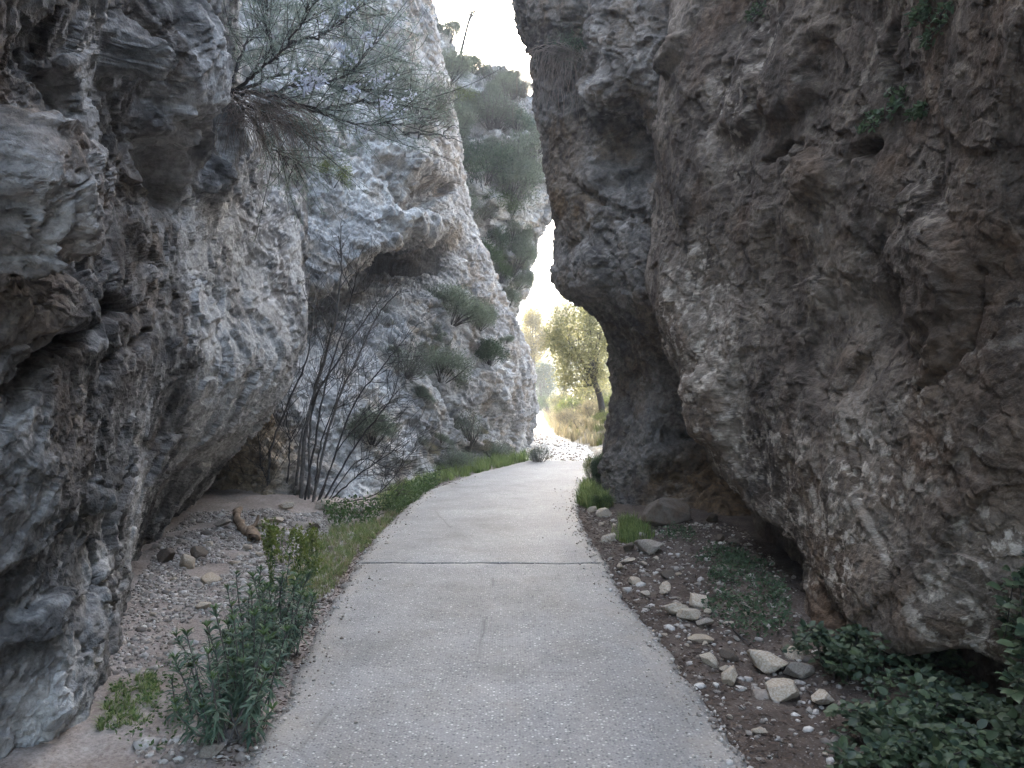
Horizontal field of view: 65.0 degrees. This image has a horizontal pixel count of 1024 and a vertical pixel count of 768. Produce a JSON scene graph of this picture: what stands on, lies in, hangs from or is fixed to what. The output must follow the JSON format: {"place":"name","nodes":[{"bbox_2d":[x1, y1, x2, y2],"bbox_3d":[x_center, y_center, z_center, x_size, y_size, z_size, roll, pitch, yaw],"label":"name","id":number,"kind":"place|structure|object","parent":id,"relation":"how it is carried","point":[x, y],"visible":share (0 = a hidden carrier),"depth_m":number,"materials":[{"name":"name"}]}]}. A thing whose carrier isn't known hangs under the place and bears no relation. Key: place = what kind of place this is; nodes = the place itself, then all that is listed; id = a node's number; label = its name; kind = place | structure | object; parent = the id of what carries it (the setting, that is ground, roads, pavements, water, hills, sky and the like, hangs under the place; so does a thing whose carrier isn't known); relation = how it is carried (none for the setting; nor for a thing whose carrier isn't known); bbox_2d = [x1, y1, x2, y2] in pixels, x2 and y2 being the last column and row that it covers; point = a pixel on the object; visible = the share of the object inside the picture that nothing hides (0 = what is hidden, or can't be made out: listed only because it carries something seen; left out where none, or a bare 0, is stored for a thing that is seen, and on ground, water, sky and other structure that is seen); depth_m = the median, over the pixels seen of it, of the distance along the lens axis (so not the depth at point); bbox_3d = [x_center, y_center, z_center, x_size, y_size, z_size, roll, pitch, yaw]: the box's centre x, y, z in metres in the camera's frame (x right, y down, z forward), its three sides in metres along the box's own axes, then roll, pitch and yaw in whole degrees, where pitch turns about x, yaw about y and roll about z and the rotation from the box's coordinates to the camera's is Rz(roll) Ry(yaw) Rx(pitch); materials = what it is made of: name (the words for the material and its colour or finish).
{"place":"outdoors","nodes":[
{"label":"outdoors","id":0,"kind":"place"},
{"bbox_2d":[90,664,168,730],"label":"grass","id":1,"kind":"structure","parent":0,"point":[100,726],"depth_m":4.19,"materials":[{"name":"plant"}]},
{"bbox_2d":[0,0,310,758],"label":"cliff","id":2,"kind":"structure","parent":0,"point":[153,318],"depth_m":4.67,"materials":[{"name":"stone"}]},
{"bbox_2d":[214,0,514,241],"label":"rosemary bush","id":3,"kind":"object","parent":2,"relation":"attached to","point":[265,113],"visible":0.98,"depth_m":8.28,"materials":[{"name":"green plant"}]},
{"bbox_2d":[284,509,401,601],"bbox_3d":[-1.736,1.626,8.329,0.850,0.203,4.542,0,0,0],"label":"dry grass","id":4,"kind":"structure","parent":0,"point":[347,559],"depth_m":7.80,"materials":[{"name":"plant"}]},
{"bbox_2d":[208,0,539,497],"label":"rock cliff","id":5,"kind":"structure","parent":0,"point":[410,214],"depth_m":15.36,"materials":[{"name":"stone"}]},
{"bbox_2d":[314,156,355,189],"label":"broadleaf shrub","id":6,"kind":"object","parent":5,"relation":"on","point":[327,169],"visible":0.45,"depth_m":13.78,"materials":[{"name":"green plant"}]},
{"bbox_2d":[339,402,401,446],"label":"evergreen shrub","id":7,"kind":"object","parent":5,"relation":"attached to","point":[378,426],"visible":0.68,"depth_m":12.76,"materials":[{"name":"green plant"}]},
{"bbox_2d":[378,338,439,383],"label":"twiggy shrub","id":8,"kind":"object","parent":5,"relation":"attached to","point":[414,367],"visible":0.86,"depth_m":14.57,"materials":[{"name":"green plant"}]},
{"bbox_2d":[384,59,469,139],"bbox_3d":[-1.738,-5.822,16.229,1.820,1.784,1.950,0,0,-38],"label":"twiggy shrub","id":9,"kind":"object","parent":5,"relation":"on","point":[442,104],"visible":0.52,"depth_m":16.05,"materials":[{"name":"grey plant"}]},
{"bbox_2d":[420,338,479,388],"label":"evergreen shrub","id":10,"kind":"object","parent":5,"relation":"attached to","point":[445,357],"visible":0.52,"depth_m":15.98,"materials":[{"name":"green plant"}]},
{"bbox_2d":[425,277,499,330],"bbox_3d":[-1.167,-1.708,17.174,1.845,1.203,1.830,0,0,-23],"label":"evergreen shrub","id":11,"kind":"object","parent":5,"relation":"attached to","point":[475,311],"visible":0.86,"depth_m":16.89,"materials":[{"name":"green plant"}]},
{"bbox_2d":[474,333,514,365],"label":"evergreen shrub","id":12,"kind":"object","parent":5,"relation":"attached to","point":[488,348],"visible":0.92,"depth_m":17.93,"materials":[{"name":"green plant"}]},
{"bbox_2d":[355,460,605,565],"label":"path","id":13,"kind":"structure","parent":0,"point":[510,514],"depth_m":9.52,"materials":[{"name":"concrete"}]},
{"bbox_2d":[239,476,753,767],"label":"grit","id":14,"kind":"object","parent":13,"relation":"on","point":[713,721],"visible":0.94,"depth_m":4.62,"materials":[{"name":"gravel"}]},
{"bbox_2d":[432,3,551,319],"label":"cliff","id":15,"kind":"structure","parent":0,"point":[539,219],"depth_m":28.11,"materials":[{"name":"stone"}]},
{"bbox_2d":[436,12,465,43],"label":"evergreen shrub","id":16,"kind":"object","parent":15,"relation":"on","point":[453,27],"visible":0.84,"depth_m":28.95,"materials":[{"name":"green plant"}]},
{"bbox_2d":[440,41,477,84],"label":"evergreen shrub","id":17,"kind":"object","parent":15,"relation":"on","point":[458,62],"visible":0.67,"depth_m":26.81,"materials":[{"name":"green plant"}]},
{"bbox_2d":[454,98,479,129],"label":"evergreen shrub","id":18,"kind":"object","parent":15,"relation":"on","point":[462,110],"visible":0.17,"depth_m":26.55,"materials":[{"name":"green plant"}]},
{"bbox_2d":[434,0,507,52],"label":"leaning tree","id":19,"kind":"object","parent":15,"relation":"on","point":[471,14],"visible":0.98,"depth_m":28.31,"materials":[{"name":"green plant"}]},
{"bbox_2d":[454,91,492,122],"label":"evergreen shrub","id":20,"kind":"object","parent":15,"relation":"on","point":[473,103],"visible":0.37,"depth_m":27.32,"materials":[{"name":"green plant"}]},
{"bbox_2d":[463,50,492,77],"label":"evergreen shrub","id":21,"kind":"object","parent":15,"relation":"on","point":[479,62],"visible":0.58,"depth_m":29.11,"materials":[{"name":"green plant"}]},
{"bbox_2d":[463,133,520,198],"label":"evergreen shrub","id":22,"kind":"object","parent":15,"relation":"on","point":[470,159],"visible":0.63,"depth_m":26.57,"materials":[{"name":"green plant"}]},
{"bbox_2d":[465,82,522,132],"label":"twiggy shrub","id":23,"kind":"object","parent":15,"relation":"on","point":[491,125],"visible":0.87,"depth_m":27.46,"materials":[{"name":"green plant"}]},
{"bbox_2d":[481,237,511,266],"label":"broadleaf shrub","id":24,"kind":"object","parent":15,"relation":"on","point":[494,255],"visible":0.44,"depth_m":27.32,"materials":[{"name":"green plant"}]},
{"bbox_2d":[479,223,514,257],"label":"evergreen shrub","id":25,"kind":"object","parent":15,"relation":"on","point":[498,235],"visible":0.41,"depth_m":27.58,"materials":[{"name":"green plant"}]},
{"bbox_2d":[475,93,524,130],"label":"evergreen shrub","id":26,"kind":"object","parent":15,"relation":"on","point":[497,113],"visible":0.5,"depth_m":27.65,"materials":[{"name":"green plant"}]},
{"bbox_2d":[484,52,516,85],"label":"twiggy shrub","id":27,"kind":"object","parent":15,"relation":"on","point":[503,69],"visible":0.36,"depth_m":29.58,"materials":[{"name":"green plant"}]},
{"bbox_2d":[481,184,527,219],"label":"broadleaf shrub","id":28,"kind":"object","parent":15,"relation":"on","point":[508,195],"visible":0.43,"depth_m":27.21,"materials":[{"name":"green plant"}]},
{"bbox_2d":[493,258,516,282],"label":"broadleaf shrub","id":29,"kind":"object","parent":15,"relation":"on","point":[506,268],"visible":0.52,"depth_m":28.08,"materials":[{"name":"green plant"}]},
{"bbox_2d":[494,79,531,99],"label":"twiggy shrub","id":30,"kind":"object","parent":15,"relation":"on","point":[513,89],"visible":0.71,"depth_m":28.46,"materials":[{"name":"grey plant"}]},
{"bbox_2d":[502,282,526,307],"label":"evergreen shrub","id":31,"kind":"object","parent":15,"relation":"on","point":[513,296],"visible":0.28,"depth_m":28.55,"materials":[{"name":"green plant"}]},
{"bbox_2d":[488,119,545,222],"bbox_3d":[0.105,-7.227,27.624,2.722,3.676,2.507,22,15,40],"label":"evergreen shrub","id":32,"kind":"object","parent":15,"relation":"on","point":[528,168],"visible":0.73,"depth_m":27.15,"materials":[{"name":"green plant"}]},
{"bbox_2d":[499,101,535,132],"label":"evergreen shrub","id":33,"kind":"object","parent":15,"relation":"on","point":[528,120],"visible":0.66,"depth_m":27.99,"materials":[{"name":"green plant"}]},
{"bbox_2d":[502,212,535,241],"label":"evergreen shrub","id":34,"kind":"object","parent":15,"relation":"on","point":[514,226],"visible":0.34,"depth_m":27.82,"materials":[{"name":"green plant"}]},
{"bbox_2d":[503,264,541,291],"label":"evergreen shrub","id":35,"kind":"object","parent":15,"relation":"on","point":[529,278],"visible":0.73,"depth_m":28.76,"materials":[{"name":"green plant"}]},
{"bbox_2d":[504,226,542,283],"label":"evergreen shrub","id":36,"kind":"object","parent":15,"relation":"on","point":[522,244],"visible":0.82,"depth_m":28.22,"materials":[{"name":"green plant"}]},
{"bbox_2d":[509,122,542,156],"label":"evergreen shrub","id":37,"kind":"object","parent":15,"relation":"on","point":[532,130],"visible":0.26,"depth_m":27.70,"materials":[{"name":"green plant"}]},
{"bbox_2d":[241,563,746,767],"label":"path","id":38,"kind":"structure","parent":0,"point":[477,665],"depth_m":4.44,"materials":[{"name":"concrete"}]},
{"bbox_2d":[433,0,557,291],"label":"sky","id":39,"kind":"structure","parent":0,"point":[493,38],"materials":[{"name":"white"}]},
{"bbox_2d":[0,383,1023,767],"bbox_3d":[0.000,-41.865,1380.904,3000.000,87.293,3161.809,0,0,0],"label":"ground","id":40,"kind":"structure","parent":0,"point":[84,745],"depth_m":5.04,"materials":[{"name":"soil"}]},
{"bbox_2d":[156,548,175,562],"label":"stone","id":41,"kind":"object","parent":40,"relation":"on","point":[164,555],"visible":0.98,"depth_m":7.34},
{"bbox_2d":[163,661,202,722],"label":"spurge","id":42,"kind":"object","parent":40,"relation":"on","point":[175,699],"visible":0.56,"depth_m":4.05,"materials":[{"name":"green plant"}]},
{"bbox_2d":[98,611,306,754],"bbox_3d":[-1.739,1.653,4.746,0.868,0.100,2.308,0,0,0],"label":"ground cover","id":43,"kind":"object","parent":40,"relation":"on","point":[138,717],"visible":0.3,"depth_m":4.14,"materials":[{"name":"green plant"}]},
{"bbox_2d":[198,742,224,758],"bbox_3d":[-1.372,1.663,3.658,0.114,0.050,0.089,0,0,-44],"label":"stone","id":44,"kind":"object","parent":40,"relation":"on","point":[207,751],"visible":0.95,"depth_m":3.63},
{"bbox_2d":[165,621,278,751],"bbox_3d":[-1.337,1.434,3.731,0.513,0.554,0.630,0,0,-27],"label":"spurge","id":45,"kind":"object","parent":40,"relation":"on","point":[202,706],"visible":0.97,"depth_m":3.71,"materials":[{"name":"green plant"}]},
{"bbox_2d":[169,605,276,682],"bbox_3d":[-1.662,1.500,4.603,0.542,0.454,0.435,0,0,-36],"label":"spurge","id":46,"kind":"object","parent":40,"relation":"on","point":[178,642],"visible":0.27,"depth_m":4.54,"materials":[{"name":"green plant"}]},
{"bbox_2d":[109,508,356,765],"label":"gravel","id":47,"kind":"structure","parent":40,"relation":"on","point":[170,596],"depth_m":6.43,"materials":[{"name":"gravel"}]},
{"bbox_2d":[232,506,260,543],"bbox_3d":[-2.933,1.522,8.803,0.211,0.258,1.364,0,0,-29],"label":"driftwood log","id":48,"kind":"object","parent":47,"relation":"on","point":[250,531],"visible":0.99,"depth_m":8.54,"materials":[{"name":"brown wood"}]},
{"bbox_2d":[199,603,292,731],"bbox_3d":[-1.300,1.397,3.990,0.511,0.622,0.354,0,0,40],"label":"spurge","id":49,"kind":"object","parent":40,"relation":"on","point":[237,687],"visible":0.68,"depth_m":3.92,"materials":[{"name":"green plant"}]},
{"bbox_2d":[221,564,275,643],"bbox_3d":[-1.727,1.433,5.310,0.310,0.551,0.466,0,0,-35],"label":"spurge","id":50,"kind":"object","parent":40,"relation":"on","point":[240,614],"visible":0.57,"depth_m":5.28,"materials":[{"name":"green plant"}]},
{"bbox_2d":[210,586,305,683],"bbox_3d":[-1.419,1.434,4.553,0.485,0.551,0.502,0,0,-30],"label":"spurge","id":51,"kind":"object","parent":40,"relation":"on","point":[228,621],"visible":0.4,"depth_m":4.55,"materials":[{"name":"green plant"}]},
{"bbox_2d":[258,516,282,589],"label":"flowering spurge","id":52,"kind":"object","parent":40,"relation":"on","point":[271,542],"visible":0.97,"depth_m":6.37,"materials":[{"name":"green plant"}]},
{"bbox_2d":[241,551,314,626],"bbox_3d":[-1.586,1.426,5.460,0.481,0.531,0.350,0,0,17],"label":"spurge","id":53,"kind":"object","parent":40,"relation":"on","point":[281,580],"visible":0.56,"depth_m":5.46,"materials":[{"name":"green plant"}]},
{"bbox_2d":[248,571,317,663],"bbox_3d":[-1.395,1.403,4.876,0.420,0.584,0.380,0,0,-28],"label":"spurge","id":54,"kind":"object","parent":40,"relation":"on","point":[294,631],"visible":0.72,"depth_m":4.83,"materials":[{"name":"green plant"}]},
{"bbox_2d":[272,523,297,562],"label":"flowering spurge","id":55,"kind":"object","parent":40,"relation":"on","point":[290,535],"visible":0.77,"depth_m":7.56,"materials":[{"name":"green plant"}]},
{"bbox_2d":[285,525,323,603],"bbox_3d":[-1.598,1.393,6.128,0.305,0.626,0.232,0,0,0],"label":"flowering spurge","id":56,"kind":"object","parent":40,"relation":"on","point":[302,542],"visible":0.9,"depth_m":6.12,"materials":[{"name":"green plant"}]},
{"bbox_2d":[301,522,323,576],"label":"flowering spurge","id":57,"kind":"object","parent":40,"relation":"on","point":[316,544],"visible":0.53,"depth_m":6.98,"materials":[{"name":"green plant"}]},
{"bbox_2d":[277,503,403,604],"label":"grass","id":58,"kind":"structure","parent":40,"relation":"on","point":[365,532],"depth_m":8.12,"materials":[{"name":"plant"}]},
{"bbox_2d":[227,198,459,510],"bbox_3d":[-2.194,-0.431,10.806,3.220,4.239,1.477,0,0,16],"label":"bare shrub","id":59,"kind":"object","parent":40,"relation":"on","point":[309,412],"visible":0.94,"depth_m":10.76,"materials":[{"name":"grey plant"}]},
{"bbox_2d":[321,470,440,527],"bbox_3d":[-1.637,1.576,11.336,0.964,0.349,4.432,0,0,14],"label":"ground cover","id":60,"kind":"object","parent":40,"relation":"on","point":[401,499],"visible":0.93,"depth_m":10.39,"materials":[{"name":"green plant"}]},
{"bbox_2d":[372,447,532,509],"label":"grass","id":61,"kind":"structure","parent":40,"relation":"on","point":[498,461],"depth_m":15.25,"materials":[{"name":"plant"}]},
{"bbox_2d":[436,445,480,469],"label":"evergreen shrub","id":62,"kind":"object","parent":40,"relation":"on","point":[458,458],"visible":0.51,"depth_m":15.26,"materials":[{"name":"green plant"}]},
{"bbox_2d":[449,403,488,451],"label":"twiggy shrub","id":63,"kind":"object","parent":40,"relation":"on","point":[469,436],"visible":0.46,"depth_m":16.30,"materials":[{"name":"grey plant"}]},
{"bbox_2d":[483,439,515,458],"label":"evergreen shrub","id":64,"kind":"object","parent":40,"relation":"on","point":[497,449],"visible":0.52,"depth_m":17.64,"materials":[{"name":"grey plant"}]},
{"bbox_2d":[519,302,550,392],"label":"valley tree","id":65,"kind":"object","parent":40,"relation":"on","point":[533,322],"visible":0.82,"depth_m":40.68,"materials":[{"name":"green plant"}]},
{"bbox_2d":[524,442,551,461],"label":"twiggy shrub","id":66,"kind":"object","parent":40,"relation":"on","point":[534,456],"visible":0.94,"depth_m":16.97,"materials":[{"name":"grey plant"}]},
{"bbox_2d":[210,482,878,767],"bbox_3d":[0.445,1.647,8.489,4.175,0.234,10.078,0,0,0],"label":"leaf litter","id":67,"kind":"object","parent":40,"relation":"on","point":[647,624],"visible":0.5,"depth_m":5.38,"materials":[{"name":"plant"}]},
{"bbox_2d":[535,349,559,410],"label":"valley tree","id":68,"kind":"object","parent":40,"relation":"on","point":[541,384],"visible":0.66,"depth_m":49.60,"materials":[{"name":"green plant"}]},
{"bbox_2d":[542,295,582,392],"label":"valley tree","id":69,"kind":"object","parent":40,"relation":"on","point":[561,308],"visible":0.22,"depth_m":51.67,"materials":[{"name":"green plant"}]},
{"bbox_2d":[535,298,609,419],"bbox_3d":[2.309,-0.955,25.910,3.122,4.804,2.979,0,0,0],"label":"evergreen oak","id":70,"kind":"object","parent":40,"relation":"on","point":[590,365],"visible":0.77,"depth_m":25.75,"materials":[{"name":"green plant"}]},
{"bbox_2d":[551,394,593,416],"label":"broadleaf shrub","id":71,"kind":"object","parent":40,"relation":"on","point":[575,402],"visible":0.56,"depth_m":29.68,"materials":[{"name":"green plant"}]},
{"bbox_2d":[566,379,611,411],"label":"broadleaf shrub","id":72,"kind":"object","parent":40,"relation":"on","point":[605,392],"visible":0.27,"depth_m":30.88,"materials":[{"name":"green plant"}]},
{"bbox_2d":[571,398,607,419],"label":"dry shrub","id":73,"kind":"object","parent":40,"relation":"on","point":[589,407],"visible":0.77,"depth_m":27.27,"materials":[{"name":"beige plant"}]},
{"bbox_2d":[573,473,612,509],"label":"grass","id":74,"kind":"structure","parent":40,"relation":"on","point":[585,490],"depth_m":11.32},
{"bbox_2d":[589,447,602,483],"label":"evergreen shrub","id":75,"kind":"object","parent":40,"relation":"on","point":[594,470],"visible":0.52,"depth_m":12.43,"materials":[{"name":"green plant"}]},
{"bbox_2d":[611,511,656,543],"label":"grass","id":76,"kind":"structure","parent":40,"relation":"on","point":[629,533],"depth_m":8.89,"materials":[{"name":"plant"}]},
{"bbox_2d":[634,539,662,553],"bbox_3d":[1.358,1.630,8.025,0.261,0.165,0.256,7,-1,-5],"label":"stone","id":77,"kind":"object","parent":40,"relation":"on","point":[649,546],"visible":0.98,"depth_m":7.96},
{"bbox_2d":[641,497,690,526],"bbox_3d":[1.781,1.508,9.332,0.628,0.377,0.351,0,0,-9],"label":"boulder","id":78,"kind":"object","parent":40,"relation":"on","point":[663,511],"visible":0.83,"depth_m":9.20,"materials":[{"name":"grey stone"}]},
{"bbox_2d":[676,608,700,620],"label":"stone","id":79,"kind":"object","parent":40,"relation":"on","point":[691,614],"visible":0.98,"depth_m":5.71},
{"bbox_2d":[689,593,707,608],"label":"stone","id":80,"kind":"object","parent":40,"relation":"on","point":[695,600],"visible":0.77,"depth_m":6.04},
{"bbox_2d":[699,652,719,667],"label":"stone","id":81,"kind":"object","parent":40,"relation":"on","point":[709,658],"visible":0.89,"depth_m":4.78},
{"bbox_2d":[659,521,794,642],"bbox_3d":[1.797,1.580,7.035,0.821,0.236,3.839,0,0,0],"label":"ground cover","id":82,"kind":"object","parent":40,"relation":"on","point":[744,560],"visible":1,"depth_m":6.15,"materials":[{"name":"green plant"}]},
{"bbox_2d":[719,647,738,661],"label":"stone","id":83,"kind":"object","parent":40,"relation":"on","point":[725,653],"visible":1,"depth_m":4.88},
{"bbox_2d":[721,665,737,685],"bbox_3d":[1.232,1.643,4.542,0.099,0.104,0.124,17,45,33],"label":"stone","id":84,"kind":"object","parent":40,"relation":"on","point":[729,675],"visible":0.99,"depth_m":4.50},
{"bbox_2d":[746,649,788,673],"bbox_3d":[1.492,1.639,4.722,0.236,0.129,0.221,13,0,16],"label":"stone","id":85,"kind":"object","parent":40,"relation":"on","point":[765,662],"visible":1,"depth_m":4.66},
{"bbox_2d":[765,678,799,701],"bbox_3d":[1.454,1.636,4.322,0.174,0.103,0.240,0,0,7],"label":"stone","id":86,"kind":"object","parent":40,"relation":"on","point":[781,689],"visible":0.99,"depth_m":4.25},
{"bbox_2d":[783,662,814,678],"bbox_3d":[1.633,1.623,4.585,0.166,0.097,0.133,0,0,35],"label":"stone","id":87,"kind":"object","parent":40,"relation":"on","point":[801,670],"visible":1,"depth_m":4.54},
{"bbox_2d":[811,689,834,704],"bbox_3d":[1.631,1.647,4.215,0.116,0.080,0.199,4,2,27],"label":"stone","id":88,"kind":"object","parent":40,"relation":"on","point":[821,696],"visible":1,"depth_m":4.17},
{"bbox_2d":[781,619,977,692],"bbox_3d":[2.011,1.518,4.469,0.986,0.335,0.668,0,0,16],"label":"bramble","id":89,"kind":"object","parent":40,"relation":"on","point":[835,656],"visible":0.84,"depth_m":4.39,"materials":[{"name":"green plant"}]},
{"bbox_2d":[823,664,1023,767],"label":"bramble","id":90,"kind":"object","parent":40,"relation":"on","point":[925,743],"visible":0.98,"depth_m":3.50,"materials":[{"name":"green plant"}]},
{"bbox_2d":[987,550,1023,737],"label":"bramble","id":91,"kind":"object","parent":40,"relation":"on","point":[1015,648],"visible":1,"depth_m":3.30,"materials":[{"name":"green plant"}]},
{"bbox_2d":[526,411,593,460],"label":"track","id":92,"kind":"structure","parent":0,"point":[552,439],"depth_m":21.75,"materials":[{"name":"gravel"}]},
{"bbox_2d":[516,285,605,392],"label":"hill","id":93,"kind":"structure","parent":0,"point":[541,299],"depth_m":136.16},
{"bbox_2d":[542,400,606,446],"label":"dry grass","id":94,"kind":"structure","parent":0,"point":[573,435],"depth_m":24.30,"materials":[{"name":"plant"}]},
{"bbox_2d":[511,0,752,515],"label":"cliff","id":95,"kind":"structure","parent":0,"point":[599,170],"depth_m":11.12,"materials":[{"name":"stone"}]},
{"bbox_2d":[513,9,588,127],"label":"hanging grass","id":96,"kind":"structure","parent":95,"relation":"hanging from","point":[567,53],"depth_m":11.42,"materials":[{"name":"green plant"}]},
{"bbox_2d":[580,508,880,764],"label":"gravel","id":97,"kind":"structure","parent":0,"point":[760,694],"depth_m":5.40,"materials":[{"name":"gravel"}]},
{"bbox_2d":[644,0,1023,704],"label":"cliff","id":98,"kind":"structure","parent":0,"point":[836,298],"depth_m":4.93,"materials":[{"name":"stone"}]},
{"bbox_2d":[744,0,766,22],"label":"creeper","id":99,"kind":"object","parent":98,"relation":"attached to","point":[751,12],"visible":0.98,"depth_m":6.63,"materials":[{"name":"green plant"}]},
{"bbox_2d":[855,106,883,134],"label":"creeper","id":100,"kind":"object","parent":98,"relation":"attached to","point":[876,113],"visible":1,"depth_m":4.72,"materials":[{"name":"green plant"}]},
{"bbox_2d":[883,84,908,120],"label":"creeper","id":101,"kind":"object","parent":98,"relation":"attached to","point":[895,101],"visible":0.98,"depth_m":4.55,"materials":[{"name":"green plant"}]},
{"bbox_2d":[902,99,928,121],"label":"creeper","id":102,"kind":"object","parent":98,"relation":"attached to","point":[918,109],"visible":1,"depth_m":4.32,"materials":[{"name":"green plant"}]},
{"bbox_2d":[902,0,933,35],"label":"creeper","id":103,"kind":"object","parent":98,"relation":"attached to","point":[922,11],"visible":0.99,"depth_m":4.16,"materials":[{"name":"green plant"}]},
{"bbox_2d":[915,0,953,49],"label":"creeper","id":104,"kind":"object","parent":98,"relation":"attached to","point":[928,34],"visible":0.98,"depth_m":4.01,"materials":[{"name":"green plant"}]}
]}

